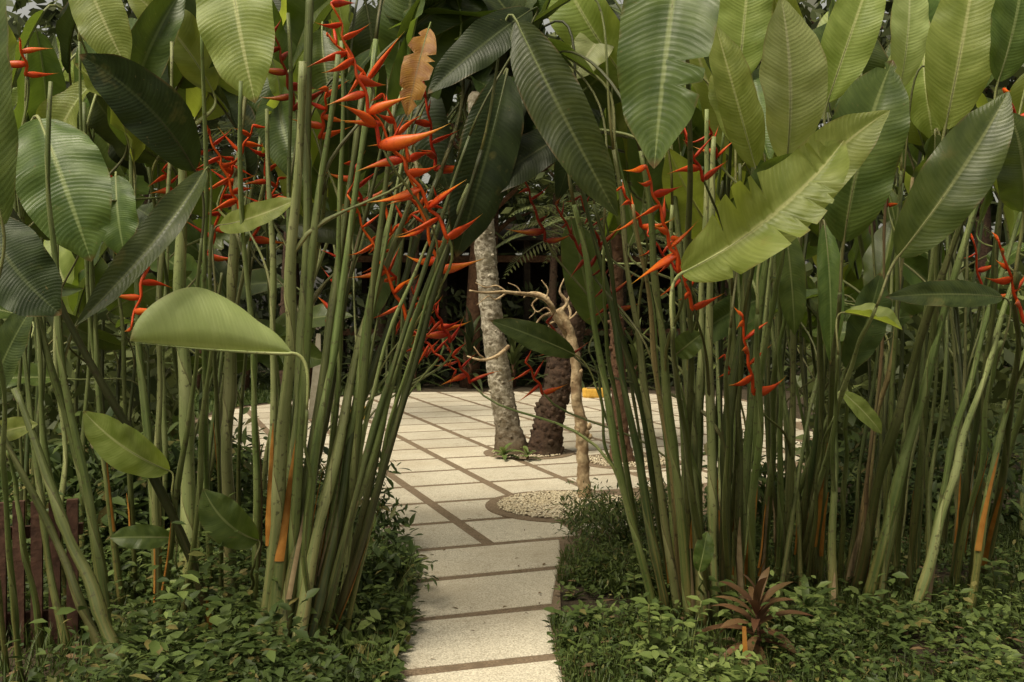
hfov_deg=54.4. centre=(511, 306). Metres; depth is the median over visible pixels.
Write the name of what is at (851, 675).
ground cover
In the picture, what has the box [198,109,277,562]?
heliconia plant
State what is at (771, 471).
heliconia plant
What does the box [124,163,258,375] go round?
heliconia plant
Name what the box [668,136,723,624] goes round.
heliconia plant
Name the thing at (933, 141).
heliconia plant
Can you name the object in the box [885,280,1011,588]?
heliconia plant
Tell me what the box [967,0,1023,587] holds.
heliconia plant
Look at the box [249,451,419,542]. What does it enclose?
bush
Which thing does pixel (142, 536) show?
heliconia plant
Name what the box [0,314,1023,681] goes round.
ground
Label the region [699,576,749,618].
seedling
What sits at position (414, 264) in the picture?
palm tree
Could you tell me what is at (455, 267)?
heliconia plant
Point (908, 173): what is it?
heliconia plant
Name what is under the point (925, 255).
heliconia plant
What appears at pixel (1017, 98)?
heliconia plant
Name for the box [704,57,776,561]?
heliconia plant
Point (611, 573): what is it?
bush
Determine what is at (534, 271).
pavilion
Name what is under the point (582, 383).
strappy shrub
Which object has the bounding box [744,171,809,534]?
heliconia plant
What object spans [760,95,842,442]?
heliconia plant
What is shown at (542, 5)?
heliconia plant
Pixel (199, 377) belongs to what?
strappy shrub
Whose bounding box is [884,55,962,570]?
heliconia plant
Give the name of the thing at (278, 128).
heliconia plant
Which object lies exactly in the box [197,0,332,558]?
heliconia plant
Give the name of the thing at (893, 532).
heliconia plant
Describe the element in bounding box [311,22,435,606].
heliconia plant
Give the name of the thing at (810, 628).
seedling
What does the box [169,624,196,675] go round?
seedling
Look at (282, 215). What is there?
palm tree
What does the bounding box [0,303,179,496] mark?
undergrowth
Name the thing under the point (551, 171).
background tree
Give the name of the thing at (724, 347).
strappy shrub
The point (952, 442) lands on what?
heliconia plant
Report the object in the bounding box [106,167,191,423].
heliconia plant
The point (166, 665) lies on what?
seedling
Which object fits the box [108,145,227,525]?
heliconia plant
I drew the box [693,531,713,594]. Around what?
heliconia plant
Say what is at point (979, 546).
heliconia plant
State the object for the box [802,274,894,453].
heliconia plant
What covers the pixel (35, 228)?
heliconia plant
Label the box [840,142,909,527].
heliconia plant
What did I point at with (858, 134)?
heliconia plant
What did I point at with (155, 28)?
heliconia plant
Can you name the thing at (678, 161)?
heliconia plant
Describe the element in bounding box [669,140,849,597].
heliconia plant
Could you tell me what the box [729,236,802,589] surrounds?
heliconia plant
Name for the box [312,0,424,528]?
heliconia plant
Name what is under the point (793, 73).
heliconia plant
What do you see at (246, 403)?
lawn
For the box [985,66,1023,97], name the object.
background tree
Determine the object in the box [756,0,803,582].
heliconia plant
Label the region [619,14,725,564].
heliconia plant
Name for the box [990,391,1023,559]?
heliconia plant
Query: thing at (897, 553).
heliconia plant
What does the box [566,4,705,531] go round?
heliconia plant
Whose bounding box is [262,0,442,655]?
heliconia plant
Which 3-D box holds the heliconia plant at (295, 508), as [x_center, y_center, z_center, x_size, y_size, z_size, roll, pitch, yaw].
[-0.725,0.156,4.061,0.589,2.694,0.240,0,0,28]
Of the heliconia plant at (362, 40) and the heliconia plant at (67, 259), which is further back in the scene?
the heliconia plant at (67, 259)
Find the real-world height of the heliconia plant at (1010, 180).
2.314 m
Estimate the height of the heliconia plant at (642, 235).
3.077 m
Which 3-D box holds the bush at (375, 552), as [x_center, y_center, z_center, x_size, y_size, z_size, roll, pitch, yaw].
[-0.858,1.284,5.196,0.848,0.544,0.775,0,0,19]
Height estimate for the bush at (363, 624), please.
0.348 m
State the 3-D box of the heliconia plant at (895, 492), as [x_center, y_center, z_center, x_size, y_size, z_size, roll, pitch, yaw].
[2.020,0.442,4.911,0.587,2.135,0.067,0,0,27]
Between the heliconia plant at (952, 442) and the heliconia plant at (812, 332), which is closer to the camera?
the heliconia plant at (952, 442)
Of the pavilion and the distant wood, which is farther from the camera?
the distant wood
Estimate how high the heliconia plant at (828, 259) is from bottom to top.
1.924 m
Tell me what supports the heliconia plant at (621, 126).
on the ground at (584, 596)
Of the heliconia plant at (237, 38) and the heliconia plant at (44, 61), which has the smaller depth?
the heliconia plant at (237, 38)
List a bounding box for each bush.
[0,392,265,559]
[175,407,327,534]
[224,590,381,666]
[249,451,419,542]
[261,506,427,599]
[546,462,706,543]
[555,517,664,604]
[702,430,936,536]
[824,405,1023,534]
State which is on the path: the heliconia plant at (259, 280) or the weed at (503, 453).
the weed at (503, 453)
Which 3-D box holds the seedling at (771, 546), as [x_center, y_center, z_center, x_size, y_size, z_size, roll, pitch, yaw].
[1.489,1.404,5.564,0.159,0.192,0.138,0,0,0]
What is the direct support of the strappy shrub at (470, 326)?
on the ground at (584, 596)
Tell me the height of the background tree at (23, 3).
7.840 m
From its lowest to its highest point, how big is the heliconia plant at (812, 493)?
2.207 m
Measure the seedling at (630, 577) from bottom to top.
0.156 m
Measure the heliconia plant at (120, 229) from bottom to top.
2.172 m
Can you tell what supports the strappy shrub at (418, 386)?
on the ground at (584, 596)
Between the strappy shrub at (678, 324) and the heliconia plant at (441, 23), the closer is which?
the heliconia plant at (441, 23)
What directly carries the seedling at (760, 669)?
on the ground at (584, 596)
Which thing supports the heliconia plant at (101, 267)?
on the ground at (584, 596)
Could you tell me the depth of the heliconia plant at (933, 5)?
6.13 m
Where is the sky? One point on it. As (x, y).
(25, 11)
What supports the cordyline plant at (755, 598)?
on the ground at (584, 596)
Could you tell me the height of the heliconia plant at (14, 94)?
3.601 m
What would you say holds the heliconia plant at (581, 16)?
on the ground at (584, 596)
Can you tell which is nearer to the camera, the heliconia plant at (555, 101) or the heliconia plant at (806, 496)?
the heliconia plant at (555, 101)
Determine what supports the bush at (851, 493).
on the ground at (584, 596)
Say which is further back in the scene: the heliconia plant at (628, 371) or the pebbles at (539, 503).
the pebbles at (539, 503)
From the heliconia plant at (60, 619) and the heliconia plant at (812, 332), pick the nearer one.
the heliconia plant at (60, 619)
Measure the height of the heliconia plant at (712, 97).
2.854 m
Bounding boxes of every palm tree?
[126,161,284,233]
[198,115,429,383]
[359,0,621,456]
[369,174,521,365]
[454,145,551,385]
[496,200,675,456]
[499,163,622,387]
[540,202,666,463]
[869,174,1001,246]
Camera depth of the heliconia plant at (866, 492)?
5.13 m
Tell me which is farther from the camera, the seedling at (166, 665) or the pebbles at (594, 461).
the pebbles at (594, 461)
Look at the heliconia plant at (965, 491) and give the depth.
5.13 m
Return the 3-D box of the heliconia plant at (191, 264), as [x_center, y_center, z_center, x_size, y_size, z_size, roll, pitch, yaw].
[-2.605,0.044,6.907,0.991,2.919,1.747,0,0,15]
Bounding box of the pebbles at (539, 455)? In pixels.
[492,450,565,457]
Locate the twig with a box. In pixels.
[467,345,509,360]
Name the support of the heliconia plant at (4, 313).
on the ground at (584, 596)
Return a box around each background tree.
[7,0,155,333]
[8,0,275,274]
[156,0,406,305]
[199,0,555,382]
[412,23,592,387]
[515,35,668,254]
[581,59,831,367]
[756,0,989,259]
[798,0,1023,355]
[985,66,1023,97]
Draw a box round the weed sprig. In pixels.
[397,559,438,592]
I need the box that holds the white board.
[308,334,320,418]
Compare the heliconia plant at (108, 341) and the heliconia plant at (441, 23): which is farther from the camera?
the heliconia plant at (108, 341)
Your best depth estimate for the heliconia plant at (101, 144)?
5.97 m
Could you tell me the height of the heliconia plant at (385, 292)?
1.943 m
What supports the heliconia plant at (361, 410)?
on the ground at (584, 596)
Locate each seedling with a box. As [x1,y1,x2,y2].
[139,649,177,679]
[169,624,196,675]
[232,624,267,669]
[234,643,276,669]
[585,554,611,573]
[619,573,643,594]
[631,597,662,662]
[632,548,651,589]
[641,611,674,647]
[676,595,718,654]
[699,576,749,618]
[729,664,769,681]
[769,540,774,561]
[795,620,823,646]
[981,558,1009,598]
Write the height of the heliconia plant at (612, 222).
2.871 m
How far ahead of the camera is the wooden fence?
4.39 m
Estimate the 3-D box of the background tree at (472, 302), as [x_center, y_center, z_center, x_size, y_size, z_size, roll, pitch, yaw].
[0.162,-2.783,18.428,5.782,8.587,5.479,0,0,-23]
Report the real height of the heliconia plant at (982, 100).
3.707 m
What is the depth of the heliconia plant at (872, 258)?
5.59 m
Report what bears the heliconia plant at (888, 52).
on the ground at (584, 596)
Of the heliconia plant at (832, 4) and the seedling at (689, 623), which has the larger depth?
the heliconia plant at (832, 4)
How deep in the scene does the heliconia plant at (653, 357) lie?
4.60 m
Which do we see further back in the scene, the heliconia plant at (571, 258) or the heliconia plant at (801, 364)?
the heliconia plant at (801, 364)
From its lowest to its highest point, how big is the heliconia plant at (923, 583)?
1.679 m
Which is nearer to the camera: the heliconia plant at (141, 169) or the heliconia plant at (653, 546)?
the heliconia plant at (653, 546)
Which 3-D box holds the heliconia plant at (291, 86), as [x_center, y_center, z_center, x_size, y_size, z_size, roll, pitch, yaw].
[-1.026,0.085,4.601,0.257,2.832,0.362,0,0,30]
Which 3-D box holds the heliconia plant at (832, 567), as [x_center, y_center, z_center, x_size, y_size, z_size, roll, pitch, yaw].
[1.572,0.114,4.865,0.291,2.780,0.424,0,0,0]
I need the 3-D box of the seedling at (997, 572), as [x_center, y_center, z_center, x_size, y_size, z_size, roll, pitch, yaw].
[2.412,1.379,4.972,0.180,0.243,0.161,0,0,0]
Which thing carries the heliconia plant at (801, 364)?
on the ground at (584, 596)
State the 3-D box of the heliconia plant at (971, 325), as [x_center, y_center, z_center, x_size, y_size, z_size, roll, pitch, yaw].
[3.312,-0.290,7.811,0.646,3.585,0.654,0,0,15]
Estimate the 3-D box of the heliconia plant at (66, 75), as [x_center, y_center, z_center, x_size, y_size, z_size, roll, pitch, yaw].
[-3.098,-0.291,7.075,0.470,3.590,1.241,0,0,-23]
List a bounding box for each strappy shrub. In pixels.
[190,350,241,388]
[237,368,269,389]
[262,290,352,387]
[341,329,396,386]
[378,328,447,390]
[434,306,487,390]
[475,336,543,386]
[529,328,609,387]
[588,318,682,389]
[647,315,723,386]
[695,338,746,386]
[770,340,809,386]
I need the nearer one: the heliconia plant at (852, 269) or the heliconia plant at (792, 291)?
the heliconia plant at (792, 291)
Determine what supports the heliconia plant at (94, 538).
on the ground at (584, 596)
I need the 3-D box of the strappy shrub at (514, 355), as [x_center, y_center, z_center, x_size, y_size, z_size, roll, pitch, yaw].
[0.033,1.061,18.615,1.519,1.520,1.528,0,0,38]
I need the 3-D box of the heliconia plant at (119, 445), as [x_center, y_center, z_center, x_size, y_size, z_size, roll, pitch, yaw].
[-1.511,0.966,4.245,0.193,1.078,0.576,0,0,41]
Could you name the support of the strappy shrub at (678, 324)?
on the ground at (584, 596)
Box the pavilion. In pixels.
[298,224,715,382]
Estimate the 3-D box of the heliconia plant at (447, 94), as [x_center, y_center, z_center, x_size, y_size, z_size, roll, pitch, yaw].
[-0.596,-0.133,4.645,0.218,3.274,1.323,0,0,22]
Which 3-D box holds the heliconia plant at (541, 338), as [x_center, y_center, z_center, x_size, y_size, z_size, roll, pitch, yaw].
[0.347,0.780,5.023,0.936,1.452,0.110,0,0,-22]
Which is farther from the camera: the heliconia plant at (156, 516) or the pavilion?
the pavilion
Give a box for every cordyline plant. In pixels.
[695,567,811,676]
[779,574,847,632]
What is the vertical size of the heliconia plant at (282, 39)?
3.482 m
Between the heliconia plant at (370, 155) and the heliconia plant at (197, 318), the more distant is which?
the heliconia plant at (370, 155)
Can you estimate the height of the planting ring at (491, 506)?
0.021 m
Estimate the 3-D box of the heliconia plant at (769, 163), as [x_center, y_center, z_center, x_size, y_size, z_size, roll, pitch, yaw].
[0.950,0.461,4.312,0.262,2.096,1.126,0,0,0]
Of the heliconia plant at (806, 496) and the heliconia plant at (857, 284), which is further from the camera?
the heliconia plant at (857, 284)
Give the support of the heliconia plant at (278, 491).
on the ground at (584, 596)
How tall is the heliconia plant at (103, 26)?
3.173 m
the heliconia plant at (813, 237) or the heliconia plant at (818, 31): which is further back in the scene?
the heliconia plant at (813, 237)
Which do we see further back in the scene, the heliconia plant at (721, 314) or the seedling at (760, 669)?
the heliconia plant at (721, 314)
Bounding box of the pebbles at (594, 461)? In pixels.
[589,454,664,466]
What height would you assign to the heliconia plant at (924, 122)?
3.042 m
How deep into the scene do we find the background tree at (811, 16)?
17.74 m
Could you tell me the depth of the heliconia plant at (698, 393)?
4.76 m
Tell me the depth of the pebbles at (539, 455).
9.81 m
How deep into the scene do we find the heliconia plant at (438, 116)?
4.86 m
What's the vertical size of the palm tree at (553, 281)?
4.379 m
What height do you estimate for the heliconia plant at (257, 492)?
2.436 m
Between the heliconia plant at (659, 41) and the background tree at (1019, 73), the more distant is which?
the background tree at (1019, 73)
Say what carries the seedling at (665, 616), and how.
on the ground at (584, 596)
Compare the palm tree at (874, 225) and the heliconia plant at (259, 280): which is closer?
the heliconia plant at (259, 280)
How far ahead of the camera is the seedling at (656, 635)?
4.08 m
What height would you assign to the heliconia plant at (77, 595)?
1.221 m
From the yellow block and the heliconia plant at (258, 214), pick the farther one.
the yellow block
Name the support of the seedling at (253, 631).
on the ground at (584, 596)
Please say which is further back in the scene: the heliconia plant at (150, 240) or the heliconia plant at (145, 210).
the heliconia plant at (145, 210)
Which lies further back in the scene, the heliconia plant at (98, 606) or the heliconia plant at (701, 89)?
the heliconia plant at (701, 89)
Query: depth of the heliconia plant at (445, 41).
4.32 m
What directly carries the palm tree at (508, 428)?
on the path
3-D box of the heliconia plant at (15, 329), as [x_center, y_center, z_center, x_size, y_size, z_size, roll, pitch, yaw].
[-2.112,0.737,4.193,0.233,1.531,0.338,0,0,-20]
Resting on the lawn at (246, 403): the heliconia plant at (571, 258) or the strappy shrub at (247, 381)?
the strappy shrub at (247, 381)
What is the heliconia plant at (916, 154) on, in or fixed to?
on the ground at (584, 596)
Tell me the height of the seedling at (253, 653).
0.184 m
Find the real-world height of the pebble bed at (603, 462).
0.001 m
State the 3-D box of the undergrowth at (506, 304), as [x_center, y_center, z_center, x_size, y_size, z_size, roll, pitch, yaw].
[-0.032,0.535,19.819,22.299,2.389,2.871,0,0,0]
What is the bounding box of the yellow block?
[582,387,603,397]
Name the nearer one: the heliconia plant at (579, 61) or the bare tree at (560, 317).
the heliconia plant at (579, 61)
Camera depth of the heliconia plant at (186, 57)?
4.86 m
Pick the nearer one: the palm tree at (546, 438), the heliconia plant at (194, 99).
the heliconia plant at (194, 99)
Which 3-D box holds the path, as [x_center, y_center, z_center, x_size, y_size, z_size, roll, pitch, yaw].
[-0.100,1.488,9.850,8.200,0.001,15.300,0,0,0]
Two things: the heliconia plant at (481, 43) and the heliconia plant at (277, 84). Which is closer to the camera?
the heliconia plant at (481, 43)
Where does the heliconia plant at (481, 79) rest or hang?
on the ground at (584, 596)
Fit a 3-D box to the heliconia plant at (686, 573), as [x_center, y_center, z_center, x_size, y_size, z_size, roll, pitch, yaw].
[0.372,0.167,4.212,0.995,2.680,0.952,0,0,0]
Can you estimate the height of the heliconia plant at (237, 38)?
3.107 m
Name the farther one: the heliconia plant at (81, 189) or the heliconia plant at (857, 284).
the heliconia plant at (857, 284)
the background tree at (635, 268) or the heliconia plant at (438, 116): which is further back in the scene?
the background tree at (635, 268)
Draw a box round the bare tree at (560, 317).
[469,279,592,498]
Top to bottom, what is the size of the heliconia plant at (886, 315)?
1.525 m
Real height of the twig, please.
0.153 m
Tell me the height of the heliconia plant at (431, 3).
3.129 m
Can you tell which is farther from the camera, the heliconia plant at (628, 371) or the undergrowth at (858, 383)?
the undergrowth at (858, 383)
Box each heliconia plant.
[0,0,24,681]
[0,217,62,671]
[0,306,34,499]
[0,313,42,647]
[0,417,37,441]
[0,424,109,672]
[7,159,207,413]
[8,25,124,489]
[10,37,112,612]
[10,208,222,641]
[11,1,94,557]
[11,87,193,580]
[11,387,132,678]
[13,27,83,549]
[13,149,216,655]
[14,67,128,543]
[15,115,111,606]
[17,18,137,503]
[19,58,74,496]
[29,252,107,479]
[36,0,185,614]
[44,194,156,419]
[45,81,170,660]
[56,34,84,429]
[67,46,106,413]
[68,0,131,598]
[75,0,213,585]
[75,166,213,624]
[79,53,204,632]
[83,63,185,550]
[83,411,201,624]
[102,171,138,598]
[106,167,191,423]
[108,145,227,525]
[109,524,184,609]
[115,66,375,506]
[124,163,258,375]
[128,0,218,604]
[130,287,312,620]
[136,156,235,413]
[147,75,352,544]
[152,41,242,616]
[194,0,352,443]
[196,0,274,583]
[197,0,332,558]
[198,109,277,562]
[198,488,260,610]
[201,0,330,534]
[212,197,290,611]
[213,0,350,512]
[214,59,295,613]
[216,81,264,622]
[243,73,378,424]
[247,64,399,311]
[247,183,329,407]
[259,61,431,624]
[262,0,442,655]
[262,13,331,459]
[270,0,441,430]
[275,0,485,666]
[287,6,487,660]
[287,21,403,565]
[290,0,456,637]
[293,42,379,280]
[304,78,594,658]
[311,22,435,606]
[312,0,402,441]
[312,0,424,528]
[312,0,464,425]
[312,66,536,653]
[315,0,447,629]
[318,41,345,482]
[318,101,482,658]
[319,6,538,641]
[322,0,461,543]
[327,14,617,643]
[331,103,433,616]
[333,0,462,609]
[334,0,536,609]
[336,152,481,637]
[344,68,523,613]
[348,220,401,420]
[361,86,464,464]
[375,0,469,512]
[387,7,639,573]
[435,173,659,616]
[453,0,671,619]
[454,0,682,619]
[490,318,653,580]
[501,129,670,598]
[510,0,684,504]
[514,50,696,625]
[538,166,756,620]
[548,0,709,632]
[554,108,717,460]
[555,196,682,603]
[561,0,719,536]
[561,217,607,425]
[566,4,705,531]
[569,33,675,563]
[587,109,709,476]
[599,112,644,465]
[601,127,723,304]
[604,77,724,471]
[604,108,731,424]
[617,0,719,583]
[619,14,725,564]
[634,166,912,534]
[641,166,784,516]
[662,149,769,604]
[668,128,746,610]
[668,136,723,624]
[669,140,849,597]
[675,330,708,572]
[681,84,722,506]
[681,151,745,468]
[689,57,775,406]
[693,121,781,572]
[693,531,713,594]
[694,244,841,606]
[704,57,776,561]
[708,74,777,563]
[709,26,764,536]
[717,0,773,590]
[722,153,791,580]
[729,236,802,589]
[744,0,827,600]
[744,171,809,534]
[745,256,894,584]
[747,110,889,605]
[747,160,809,512]
[751,69,812,526]
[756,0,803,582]
[760,0,835,340]
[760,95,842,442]
[767,23,826,598]
[771,237,827,470]
[775,238,805,582]
[782,143,922,488]
[786,222,829,474]
[792,240,839,583]
[797,237,892,533]
[802,91,1013,566]
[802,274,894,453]
[804,216,823,572]
[806,391,881,581]
[807,11,923,545]
[810,60,909,585]
[810,219,843,584]
[812,112,871,484]
[815,126,840,620]
[819,0,885,581]
[827,303,901,598]
[837,273,891,586]
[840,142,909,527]
[842,177,913,586]
[845,65,975,587]
[851,88,1023,595]
[854,199,887,574]
[859,39,895,575]
[862,203,979,604]
[875,188,896,449]
[876,247,933,606]
[882,0,929,524]
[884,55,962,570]
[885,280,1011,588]
[886,42,959,551]
[891,243,939,580]
[897,155,923,453]
[902,128,948,558]
[904,0,994,592]
[904,54,954,578]
[905,142,968,561]
[909,272,1017,612]
[920,107,992,474]
[923,74,993,552]
[924,212,1021,609]
[928,0,986,541]
[941,73,1023,551]
[944,93,1023,542]
[948,199,1002,582]
[952,215,1020,558]
[961,228,979,443]
[965,232,1023,612]
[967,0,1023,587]
[976,187,1023,538]
[980,113,1023,580]
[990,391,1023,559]
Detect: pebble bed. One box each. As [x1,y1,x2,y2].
[502,495,612,518]
[590,456,665,466]
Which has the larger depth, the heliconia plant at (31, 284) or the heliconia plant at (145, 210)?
the heliconia plant at (145, 210)
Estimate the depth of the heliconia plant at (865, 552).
4.92 m
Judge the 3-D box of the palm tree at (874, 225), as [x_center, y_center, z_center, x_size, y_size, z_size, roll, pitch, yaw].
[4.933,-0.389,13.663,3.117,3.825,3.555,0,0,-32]
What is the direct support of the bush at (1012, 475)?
on the ground at (584, 596)
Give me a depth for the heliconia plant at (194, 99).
5.67 m
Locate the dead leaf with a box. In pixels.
[742,626,746,655]
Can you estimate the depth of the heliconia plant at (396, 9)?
4.91 m
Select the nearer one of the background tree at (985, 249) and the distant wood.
the background tree at (985, 249)
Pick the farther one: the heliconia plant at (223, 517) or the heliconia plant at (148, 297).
the heliconia plant at (148, 297)
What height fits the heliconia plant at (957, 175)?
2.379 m
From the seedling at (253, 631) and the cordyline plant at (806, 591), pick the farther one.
the cordyline plant at (806, 591)
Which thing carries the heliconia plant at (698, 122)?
on the ground at (584, 596)
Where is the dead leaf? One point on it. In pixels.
(744, 637)
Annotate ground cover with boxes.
[0,423,428,681]
[542,492,1023,681]
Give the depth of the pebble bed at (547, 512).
7.10 m
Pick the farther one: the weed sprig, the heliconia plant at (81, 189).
the weed sprig
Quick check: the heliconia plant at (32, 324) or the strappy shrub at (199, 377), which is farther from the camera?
the strappy shrub at (199, 377)
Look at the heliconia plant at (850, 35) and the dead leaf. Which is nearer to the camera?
the dead leaf
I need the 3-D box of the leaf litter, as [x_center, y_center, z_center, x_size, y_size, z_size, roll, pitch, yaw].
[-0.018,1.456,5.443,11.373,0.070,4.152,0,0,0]
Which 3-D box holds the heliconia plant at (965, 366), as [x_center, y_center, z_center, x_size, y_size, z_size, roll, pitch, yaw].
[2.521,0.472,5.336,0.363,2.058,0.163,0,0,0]
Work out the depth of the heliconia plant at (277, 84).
4.87 m
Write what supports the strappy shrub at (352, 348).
on the lawn at (246, 403)
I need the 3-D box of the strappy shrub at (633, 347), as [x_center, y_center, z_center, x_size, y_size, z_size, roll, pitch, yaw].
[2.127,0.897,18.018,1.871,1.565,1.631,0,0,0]
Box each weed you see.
[492,443,518,459]
[514,446,540,459]
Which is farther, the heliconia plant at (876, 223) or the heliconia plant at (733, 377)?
the heliconia plant at (876, 223)
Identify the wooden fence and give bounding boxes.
[0,498,83,649]
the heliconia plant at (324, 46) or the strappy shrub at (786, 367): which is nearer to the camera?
the heliconia plant at (324, 46)
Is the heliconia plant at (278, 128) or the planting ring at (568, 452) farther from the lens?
the planting ring at (568, 452)
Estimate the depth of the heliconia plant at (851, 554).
5.25 m
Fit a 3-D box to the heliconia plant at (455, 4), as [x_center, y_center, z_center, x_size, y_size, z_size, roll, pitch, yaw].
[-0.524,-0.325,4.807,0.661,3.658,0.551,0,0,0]
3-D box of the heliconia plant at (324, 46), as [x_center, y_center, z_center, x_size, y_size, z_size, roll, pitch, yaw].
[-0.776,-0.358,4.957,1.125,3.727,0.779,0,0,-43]
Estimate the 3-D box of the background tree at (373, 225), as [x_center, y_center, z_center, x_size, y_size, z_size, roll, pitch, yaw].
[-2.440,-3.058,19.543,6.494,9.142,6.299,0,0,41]
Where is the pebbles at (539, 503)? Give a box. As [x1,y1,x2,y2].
[497,490,621,518]
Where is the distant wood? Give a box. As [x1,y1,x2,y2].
[6,0,1023,365]
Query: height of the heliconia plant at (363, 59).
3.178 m
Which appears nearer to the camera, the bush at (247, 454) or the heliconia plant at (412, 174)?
the heliconia plant at (412, 174)
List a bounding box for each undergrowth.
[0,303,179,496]
[46,281,1022,387]
[786,251,1023,485]
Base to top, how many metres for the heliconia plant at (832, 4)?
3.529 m
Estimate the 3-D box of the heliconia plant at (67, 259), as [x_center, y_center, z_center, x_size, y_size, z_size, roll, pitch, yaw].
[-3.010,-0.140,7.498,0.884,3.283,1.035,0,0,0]
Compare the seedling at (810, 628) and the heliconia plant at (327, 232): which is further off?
the heliconia plant at (327, 232)
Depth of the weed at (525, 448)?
9.60 m
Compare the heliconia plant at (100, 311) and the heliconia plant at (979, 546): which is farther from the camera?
the heliconia plant at (100, 311)
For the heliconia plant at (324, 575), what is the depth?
4.24 m
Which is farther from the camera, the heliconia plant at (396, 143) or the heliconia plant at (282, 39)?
the heliconia plant at (282, 39)
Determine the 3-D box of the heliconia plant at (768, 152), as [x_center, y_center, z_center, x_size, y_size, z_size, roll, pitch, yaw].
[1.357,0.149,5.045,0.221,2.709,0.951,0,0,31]
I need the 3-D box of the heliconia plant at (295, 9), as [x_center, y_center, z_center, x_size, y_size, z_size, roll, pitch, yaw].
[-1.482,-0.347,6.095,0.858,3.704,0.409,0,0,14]
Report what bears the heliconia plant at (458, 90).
on the ground at (584, 596)
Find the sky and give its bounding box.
[6,0,1017,313]
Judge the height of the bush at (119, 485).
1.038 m
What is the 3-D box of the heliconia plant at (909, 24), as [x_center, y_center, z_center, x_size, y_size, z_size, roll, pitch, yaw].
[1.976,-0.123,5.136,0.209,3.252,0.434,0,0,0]
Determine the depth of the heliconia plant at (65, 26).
5.26 m
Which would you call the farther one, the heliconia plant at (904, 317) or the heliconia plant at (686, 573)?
the heliconia plant at (904, 317)
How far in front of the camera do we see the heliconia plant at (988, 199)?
6.86 m
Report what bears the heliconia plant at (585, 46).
on the ground at (584, 596)
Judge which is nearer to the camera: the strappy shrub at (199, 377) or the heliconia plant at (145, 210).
the heliconia plant at (145, 210)
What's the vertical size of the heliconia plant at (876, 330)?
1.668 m
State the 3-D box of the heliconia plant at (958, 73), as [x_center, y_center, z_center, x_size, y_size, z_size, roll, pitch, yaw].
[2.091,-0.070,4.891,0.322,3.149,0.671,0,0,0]
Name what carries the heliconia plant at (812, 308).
on the ground at (584, 596)
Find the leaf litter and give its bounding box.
[6,501,1023,681]
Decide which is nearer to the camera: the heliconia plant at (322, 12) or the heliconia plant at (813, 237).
the heliconia plant at (322, 12)
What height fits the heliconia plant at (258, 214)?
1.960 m
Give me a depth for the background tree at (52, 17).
16.71 m
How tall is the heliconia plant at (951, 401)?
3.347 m
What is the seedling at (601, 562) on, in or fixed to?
on the ground at (584, 596)
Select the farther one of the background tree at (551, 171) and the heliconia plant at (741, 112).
the background tree at (551, 171)
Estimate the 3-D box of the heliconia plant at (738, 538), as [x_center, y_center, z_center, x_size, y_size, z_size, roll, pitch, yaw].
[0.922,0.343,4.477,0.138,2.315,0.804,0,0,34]
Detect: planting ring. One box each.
[483,448,573,459]
[485,490,640,523]
[588,453,680,469]
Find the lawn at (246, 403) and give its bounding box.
[70,374,429,414]
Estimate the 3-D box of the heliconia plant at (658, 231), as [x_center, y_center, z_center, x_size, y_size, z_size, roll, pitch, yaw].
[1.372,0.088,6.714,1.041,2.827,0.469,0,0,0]
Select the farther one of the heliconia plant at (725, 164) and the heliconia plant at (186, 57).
the heliconia plant at (725, 164)
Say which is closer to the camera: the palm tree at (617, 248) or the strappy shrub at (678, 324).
the palm tree at (617, 248)
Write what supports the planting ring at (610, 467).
on the path
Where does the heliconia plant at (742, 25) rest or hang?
on the ground at (584, 596)
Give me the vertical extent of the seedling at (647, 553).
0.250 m
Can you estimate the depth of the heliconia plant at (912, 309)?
6.54 m
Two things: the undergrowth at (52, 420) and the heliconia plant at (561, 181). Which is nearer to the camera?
the heliconia plant at (561, 181)
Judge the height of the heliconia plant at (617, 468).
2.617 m
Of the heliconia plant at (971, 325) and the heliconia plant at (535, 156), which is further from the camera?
the heliconia plant at (971, 325)
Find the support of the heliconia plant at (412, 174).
on the ground at (584, 596)
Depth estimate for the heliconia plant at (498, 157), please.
4.20 m
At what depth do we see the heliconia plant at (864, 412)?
4.59 m
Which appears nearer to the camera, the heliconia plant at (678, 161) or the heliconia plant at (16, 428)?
the heliconia plant at (16, 428)
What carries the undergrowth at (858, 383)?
on the ground at (584, 596)
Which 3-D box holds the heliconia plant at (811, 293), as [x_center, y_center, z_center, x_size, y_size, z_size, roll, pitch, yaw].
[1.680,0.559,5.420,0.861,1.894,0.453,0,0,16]
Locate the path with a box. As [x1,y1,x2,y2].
[195,392,812,681]
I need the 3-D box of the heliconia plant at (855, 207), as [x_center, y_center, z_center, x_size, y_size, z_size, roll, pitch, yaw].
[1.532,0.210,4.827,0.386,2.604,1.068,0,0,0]

